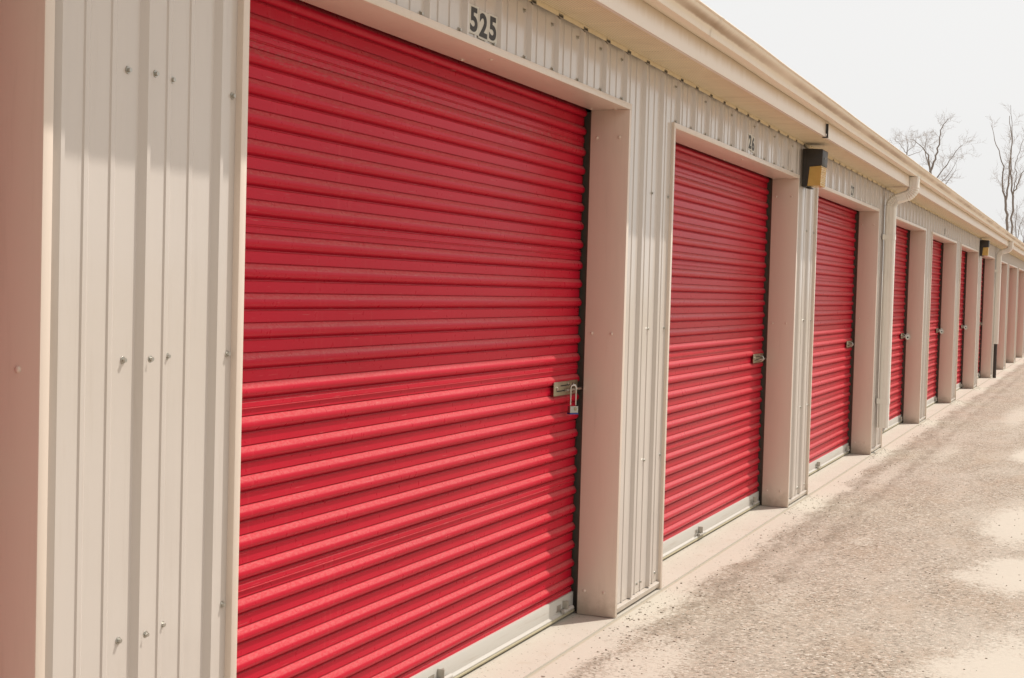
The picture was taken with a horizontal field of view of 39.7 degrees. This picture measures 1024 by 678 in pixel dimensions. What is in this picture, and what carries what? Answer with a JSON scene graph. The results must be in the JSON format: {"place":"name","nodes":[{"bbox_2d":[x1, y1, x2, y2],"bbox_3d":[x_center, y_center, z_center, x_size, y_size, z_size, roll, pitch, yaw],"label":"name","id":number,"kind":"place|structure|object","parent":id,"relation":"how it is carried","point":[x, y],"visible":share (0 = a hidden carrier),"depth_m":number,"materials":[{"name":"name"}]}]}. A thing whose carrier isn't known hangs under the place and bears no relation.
{"place":"outdoors","nodes":[
{"label":"outdoors","id":0,"kind":"place"},
{"bbox_2d":[460,357,1022,677],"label":"pavement","id":1,"kind":"structure","parent":0,"point":[527,657],"depth_m":7.64,"materials":[{"name":"concrete"}]},
{"bbox_2d":[0,0,1023,677],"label":"storage building","id":2,"kind":"structure","parent":1,"relation":"on","point":[318,318],"depth_m":4.92,"materials":[{"name":"paint"}]},
{"bbox_2d":[236,0,586,677],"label":"roll up door","id":3,"kind":"structure","parent":2,"relation":"in","point":[412,281],"depth_m":4.84,"materials":[{"name":"red paint"}]},
{"bbox_2d":[567,384,577,414],"bbox_3d":[0.272,0.268,6.321,0.044,0.134,0.025,0,2,-29],"label":"padlock","id":4,"kind":"object","parent":3,"relation":"hanging from","point":[572,410],"visible":1,"depth_m":6.31,"materials":[{"name":"silver metal"}]},
{"bbox_2d":[469,3,496,44],"bbox_3d":[-0.098,-1.078,4.875,0.002,0.103,0.239,2,2,23],"label":"number sign","id":5,"kind":"object","parent":2,"relation":"attached to","point":[482,25],"visible":1,"depth_m":4.87,"materials":[{"name":"grey plastic"}]},
{"bbox_2d":[663,142,768,559],"bbox_3d":[1.180,0.008,8.544,0.049,2.388,3.098,2,2,23],"label":"roll up door","id":6,"kind":"structure","parent":2,"relation":"in","point":[716,358],"depth_m":8.72,"materials":[{"name":"red paint"}]},
{"bbox_2d":[748,133,754,152],"bbox_3d":[1.445,-1.182,8.567,0.002,0.103,0.160,2,2,23],"label":"number sign","id":7,"kind":"object","parent":2,"relation":"attached to","point":[751,141],"visible":1,"depth_m":8.56,"materials":[{"name":"grey plastic"}]},
{"bbox_2d":[802,148,827,188],"bbox_3d":[2.140,-1.197,10.020,0.143,0.276,0.200,2,2,23],"label":"wall light","id":8,"kind":"object","parent":2,"relation":"attached to","point":[814,166],"visible":1,"depth_m":9.94,"materials":[{"name":"brown metal"}]},
{"bbox_2d":[809,196,856,474],"bbox_3d":[2.640,-0.077,12.038,0.049,2.388,3.098,2,2,23],"label":"roll up door","id":9,"kind":"structure","parent":2,"relation":"in","point":[832,340],"depth_m":12.50,"materials":[{"name":"red paint"}]},
{"bbox_2d":[851,184,853,197],"bbox_3d":[2.876,-1.251,11.993,0.002,0.103,0.160,2,2,23],"label":"number sign","id":10,"kind":"object","parent":2,"relation":"attached to","point":[852,190],"visible":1,"depth_m":11.99,"materials":[{"name":"grey plastic"}]},
{"bbox_2d":[882,226,907,432],"bbox_3d":[4.100,-0.162,15.532,0.049,2.388,3.098,2,2,23],"label":"roll up door","id":11,"kind":"structure","parent":2,"relation":"in","point":[895,418],"depth_m":16.48,"materials":[{"name":"red paint"}]},
{"bbox_2d":[927,239,941,406],"bbox_3d":[5.560,-0.247,19.027,0.049,2.388,3.098,2,2,23],"label":"roll up door","id":12,"kind":"structure","parent":2,"relation":"in","point":[936,251],"depth_m":19.95,"materials":[{"name":"red paint"}]},
{"bbox_2d":[956,250,965,389],"bbox_3d":[7.021,-0.332,22.521,0.049,2.388,3.098,2,2,23],"label":"roll up door","id":13,"kind":"structure","parent":2,"relation":"in","point":[958,385],"depth_m":23.64,"materials":[{"name":"red paint"}]},
{"bbox_2d":[977,258,983,377],"bbox_3d":[8.481,-0.418,26.015,0.049,2.388,3.098,2,2,23],"label":"roll up door","id":14,"kind":"structure","parent":2,"relation":"in","point":[982,258],"depth_m":27.33,"materials":[{"name":"red paint"}]},
{"bbox_2d":[980,240,989,256],"bbox_3d":[8.040,-1.541,24.138,0.143,0.276,0.200,2,2,23],"label":"wall light","id":15,"kind":"object","parent":2,"relation":"attached to","point":[984,247],"visible":1,"depth_m":24.06,"materials":[{"name":"brown metal"}]},
{"bbox_2d":[527,357,1023,677],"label":"driveway","id":16,"kind":"structure","parent":0,"point":[966,593],"depth_m":7.39,"materials":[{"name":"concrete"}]},
{"bbox_2d":[700,0,1023,241],"label":"sky","id":17,"kind":"structure","parent":0,"point":[892,65],"materials":[{"name":"white"}]},
{"bbox_2d":[887,126,945,155],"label":"bare tree","id":18,"kind":"object","parent":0,"point":[910,139],"visible":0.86,"depth_m":72.02,"materials":[{"name":"grey plant"}]},
{"bbox_2d":[894,111,983,183],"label":"bare tree","id":19,"kind":"object","parent":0,"point":[933,162],"visible":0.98,"depth_m":59.24,"materials":[{"name":"brown plant"}]},
{"bbox_2d":[990,110,1022,231],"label":"bare tree","id":20,"kind":"object","parent":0,"point":[1005,201],"visible":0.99,"depth_m":62.17,"materials":[{"name":"brown plant"}]},
{"bbox_2d":[1000,193,1023,242],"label":"bare tree","id":21,"kind":"object","parent":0,"point":[1014,217],"visible":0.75,"depth_m":75.42,"materials":[{"name":"grey plant"}]},
{"bbox_2d":[1001,104,1023,234],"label":"bare tree","id":22,"kind":"object","parent":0,"point":[1012,182],"visible":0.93,"depth_m":63.98,"materials":[{"name":"brown plant"}]},
{"bbox_2d":[1007,202,1023,238],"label":"bare tree","id":23,"kind":"object","parent":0,"point":[1015,224],"visible":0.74,"depth_m":56.42,"materials":[{"name":"grey plant"}]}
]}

